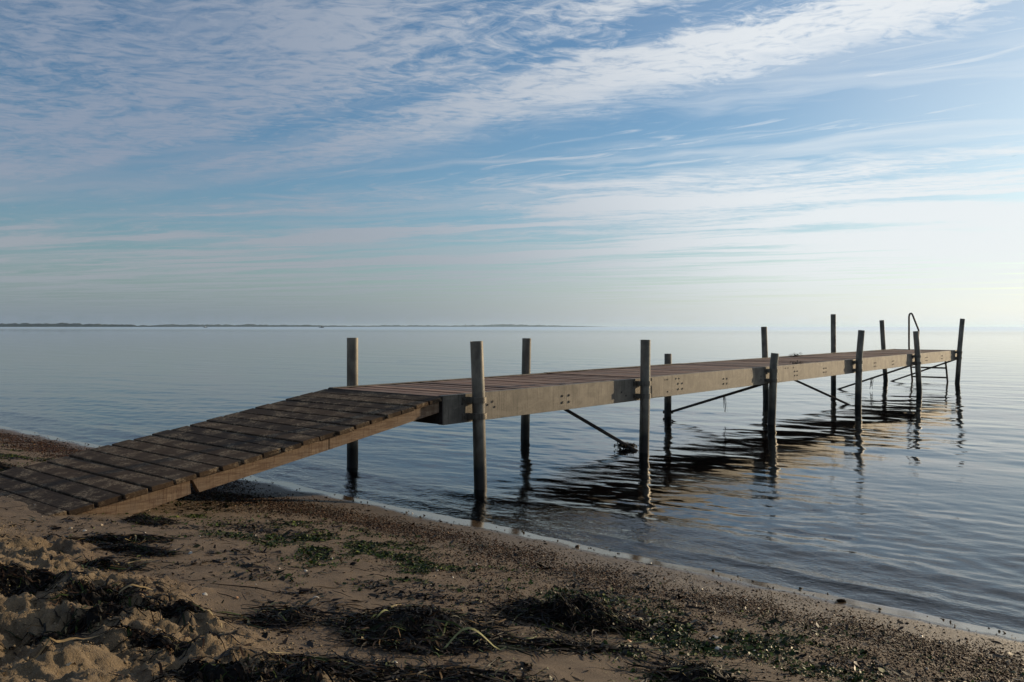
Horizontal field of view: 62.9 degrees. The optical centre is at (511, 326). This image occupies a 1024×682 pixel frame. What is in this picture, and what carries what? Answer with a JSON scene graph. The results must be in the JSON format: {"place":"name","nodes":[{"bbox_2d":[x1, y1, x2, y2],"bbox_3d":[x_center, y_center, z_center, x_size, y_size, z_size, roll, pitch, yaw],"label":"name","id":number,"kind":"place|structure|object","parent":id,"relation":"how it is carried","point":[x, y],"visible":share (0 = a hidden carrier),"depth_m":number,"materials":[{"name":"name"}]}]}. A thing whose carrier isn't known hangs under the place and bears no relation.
{"place":"outdoors","nodes":[
{"label":"outdoors","id":0,"kind":"place"},
{"bbox_2d":[0,323,191,326],"bbox_3d":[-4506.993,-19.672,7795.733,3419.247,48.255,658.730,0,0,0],"label":"wooded hills","id":1,"kind":"structure","parent":0,"point":[57,325],"depth_m":7506.29,"materials":[{"name":"grey plant"}]},
{"bbox_2d":[150,324,367,326],"bbox_3d":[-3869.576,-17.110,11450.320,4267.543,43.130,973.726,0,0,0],"label":"hills","id":2,"kind":"structure","parent":0,"point":[227,325],"depth_m":11007.82,"materials":[{"name":"grey"}]},
{"bbox_2d":[341,324,599,326],"bbox_3d":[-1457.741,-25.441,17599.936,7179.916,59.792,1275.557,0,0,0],"label":"farthest hills","id":3,"kind":"structure","parent":0,"point":[503,325],"depth_m":17025.22,"materials":[{"name":"grey"}]},
{"bbox_2d":[7,439,1009,675],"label":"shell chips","id":4,"kind":"object","parent":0,"point":[395,662],"visible":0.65,"depth_m":4.11,"materials":[{"name":"white"}]},
{"bbox_2d":[0,327,1023,633],"bbox_3d":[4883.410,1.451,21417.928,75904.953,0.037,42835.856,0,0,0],"label":"water","id":5,"kind":"structure","parent":0,"point":[900,493],"depth_m":10.55,"materials":[{"name":"blue liquid"}]},
{"bbox_2d":[614,442,637,449],"bbox_3d":[1.356,1.426,9.979,0.291,0.113,0.273,0,0,36],"label":"seaweed clump","id":6,"kind":"object","parent":5,"relation":"on","point":[624,445],"visible":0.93,"depth_m":9.94,"materials":[{"name":"black plant"}]},
{"bbox_2d":[0,426,1023,681],"bbox_3d":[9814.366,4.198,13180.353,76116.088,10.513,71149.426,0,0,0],"label":"sand","id":7,"kind":"structure","parent":0,"point":[60,656],"depth_m":3.70,"materials":[{"name":"brown sand"}]},
{"bbox_2d":[0,461,23,471],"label":"seaweed heap","id":8,"kind":"object","parent":7,"relation":"on","point":[3,466],"visible":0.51,"depth_m":6.72,"materials":[{"name":"black plant"}]},
{"bbox_2d":[0,561,92,596],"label":"seaweed heap","id":9,"kind":"object","parent":7,"relation":"on","point":[17,579],"visible":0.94,"depth_m":3.13,"materials":[{"name":"black plant"}]},
{"bbox_2d":[33,629,106,658],"bbox_3d":[-1.329,0.949,2.519,0.218,0.059,0.020,0,0,-40],"label":"eelgrass blade","id":10,"kind":"object","parent":7,"relation":"on","point":[59,641],"visible":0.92,"depth_m":2.50,"materials":[{"name":"beige plant"}]},
{"bbox_2d":[0,600,159,655],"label":"seaweed heap","id":11,"kind":"object","parent":7,"relation":"on","point":[94,613],"visible":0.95,"depth_m":2.68,"materials":[{"name":"black plant"}]},
{"bbox_2d":[29,571,176,607],"bbox_3d":[-1.471,0.967,2.980,0.535,0.112,0.397,0,0,0],"label":"seaweed heap","id":12,"kind":"object","parent":7,"relation":"on","point":[90,594],"visible":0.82,"depth_m":2.99,"materials":[{"name":"black plant"}]},
{"bbox_2d":[117,584,152,596],"bbox_3d":[-1.383,0.956,3.013,0.169,0.055,0.009,0,0,-37],"label":"eelgrass blade","id":13,"kind":"object","parent":12,"relation":"on","point":[134,585],"visible":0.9,"depth_m":3.02,"materials":[{"name":"beige plant"}]},
{"bbox_2d":[54,554,160,574],"bbox_3d":[-1.760,1.019,3.672,0.415,0.135,0.466,0,0,-8],"label":"seaweed heap","id":14,"kind":"object","parent":7,"relation":"on","point":[109,563],"visible":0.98,"depth_m":3.64,"materials":[{"name":"black plant"}]},
{"bbox_2d":[45,532,192,543],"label":"seaweed heap","id":15,"kind":"object","parent":7,"relation":"on","point":[110,538],"visible":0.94,"depth_m":4.25,"materials":[{"name":"black plant"}]},
{"bbox_2d":[85,540,199,558],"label":"seaweed heap","id":16,"kind":"object","parent":7,"relation":"on","point":[146,550],"visible":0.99,"depth_m":4.04,"materials":[{"name":"black plant"}]},
{"bbox_2d":[121,513,180,525],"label":"seaweed heap","id":17,"kind":"object","parent":7,"relation":"on","point":[145,519],"visible":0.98,"depth_m":4.91,"materials":[{"name":"black plant"}]},
{"bbox_2d":[84,623,270,661],"bbox_3d":[-1.031,0.965,2.579,0.524,0.121,0.365,0,0,0],"label":"seaweed heap","id":18,"kind":"object","parent":7,"relation":"on","point":[161,640],"visible":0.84,"depth_m":2.57,"materials":[{"name":"black plant"}]},
{"bbox_2d":[165,631,225,649],"bbox_3d":[-0.950,0.954,2.533,0.295,0.080,0.027,0,0,33],"label":"eelgrass blade","id":19,"kind":"object","parent":18,"relation":"on","point":[213,633],"visible":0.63,"depth_m":2.48,"materials":[{"name":"brown plant"}]},
{"bbox_2d":[125,596,236,633],"bbox_3d":[-1.186,0.991,2.869,0.428,0.109,0.396,0,0,-34],"label":"seaweed heap","id":20,"kind":"object","parent":7,"relation":"on","point":[175,611],"visible":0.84,"depth_m":2.88,"materials":[{"name":"black plant"}]},
{"bbox_2d":[0,520,370,681],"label":"sand crumbs","id":21,"kind":"object","parent":7,"relation":"on","point":[87,673],"visible":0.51,"depth_m":2.70,"materials":[{"name":"beige sand"}]},
{"bbox_2d":[0,389,441,515],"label":"ramp","id":22,"kind":"structure","parent":7,"relation":"on","point":[140,474],"depth_m":6.16,"materials":[{"name":"brown wood"}]},
{"bbox_2d":[109,646,337,681],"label":"seaweed heap","id":23,"kind":"object","parent":7,"relation":"on","point":[229,671],"visible":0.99,"depth_m":2.25,"materials":[{"name":"black plant"}]},
{"bbox_2d":[210,583,283,593],"bbox_3d":[-1.087,1.079,3.453,0.338,0.028,0.016,0,0,10],"label":"eelgrass blade","id":24,"kind":"object","parent":7,"relation":"on","point":[248,587],"visible":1,"depth_m":3.46,"materials":[{"name":"brown plant"}]},
{"bbox_2d":[212,599,345,633],"bbox_3d":[-0.862,1.057,3.071,0.465,0.112,0.545,0,0,40],"label":"seaweed heap","id":25,"kind":"object","parent":7,"relation":"on","point":[284,617],"visible":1,"depth_m":3.05,"materials":[{"name":"black plant"}]},
{"bbox_2d":[223,646,390,681],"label":"seaweed heap","id":26,"kind":"object","parent":7,"relation":"on","point":[335,663],"visible":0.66,"depth_m":2.42,"materials":[{"name":"black plant"}]},
{"bbox_2d":[250,650,556,681],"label":"seaweed heap","id":27,"kind":"object","parent":7,"relation":"on","point":[385,672],"visible":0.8,"depth_m":2.46,"materials":[{"name":"black plant"}]},
{"bbox_2d":[495,662,546,675],"bbox_3d":[0.024,1.052,2.564,0.164,0.049,0.026,0,0,-14],"label":"eelgrass blade","id":28,"kind":"object","parent":27,"relation":"on","point":[519,667],"visible":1,"depth_m":2.57,"materials":[{"name":"plant"}]},
{"bbox_2d":[0,493,831,681],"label":"eelgrass litter","id":29,"kind":"object","parent":7,"relation":"on","point":[318,586],"visible":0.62,"depth_m":3.71,"materials":[{"name":"plant"}]},
{"bbox_2d":[298,600,541,667],"bbox_3d":[-0.327,1.101,3.054,0.852,0.153,0.876,0,0,-34],"label":"seaweed heap","id":30,"kind":"object","parent":7,"relation":"on","point":[423,630],"visible":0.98,"depth_m":2.96,"materials":[{"name":"black plant"}]},
{"bbox_2d":[437,627,506,650],"bbox_3d":[-0.140,1.060,2.821,0.253,0.086,0.033,0,0,-22],"label":"eelgrass blade","id":31,"kind":"object","parent":7,"relation":"on","point":[460,631],"visible":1,"depth_m":2.83,"materials":[{"name":"beige plant"}]},
{"bbox_2d":[0,441,1023,681],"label":"sea lettuce","id":32,"kind":"object","parent":7,"relation":"on","point":[694,644],"visible":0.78,"depth_m":3.79,"materials":[{"name":"green plant"}]},
{"bbox_2d":[0,429,1023,681],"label":"seaweed litter","id":33,"kind":"object","parent":7,"relation":"on","point":[432,593],"visible":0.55,"depth_m":3.77,"materials":[{"name":"black plant"}]},
{"bbox_2d":[26,432,1005,639],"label":"pebbles","id":34,"kind":"object","parent":7,"relation":"on","point":[801,588],"visible":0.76,"depth_m":5.32,"materials":[{"name":"grey stone"}]},
{"bbox_2d":[463,629,661,663],"bbox_3d":[0.163,1.146,2.991,0.849,0.112,0.453,0,0,0],"label":"seaweed heap","id":35,"kind":"object","parent":7,"relation":"on","point":[559,643],"visible":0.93,"depth_m":2.99,"materials":[{"name":"black plant"}]},
{"bbox_2d":[482,592,677,640],"bbox_3d":[0.258,1.174,3.454,0.821,0.171,0.696,0,0,0],"label":"seaweed heap","id":36,"kind":"object","parent":7,"relation":"on","point":[565,613],"visible":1,"depth_m":3.36,"materials":[{"name":"black plant"}]},
{"bbox_2d":[328,313,964,489],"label":"pier","id":37,"kind":"structure","parent":7,"relation":"on","point":[477,399],"depth_m":10.09,"materials":[{"name":"brown wood"}]},
{"bbox_2d":[592,650,788,681],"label":"seaweed heap","id":38,"kind":"object","parent":7,"relation":"on","point":[691,672],"visible":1,"depth_m":2.76,"materials":[{"name":"black plant"}]},
{"bbox_2d":[0,429,1023,681],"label":"gravel","id":39,"kind":"structure","parent":0,"point":[300,509],"depth_m":4.17,"materials":[{"name":"gravel"}]},
{"bbox_2d":[0,0,1023,326],"label":"sky","id":40,"kind":"structure","parent":0,"point":[602,163],"materials":[{"name":"blue"}]}
]}

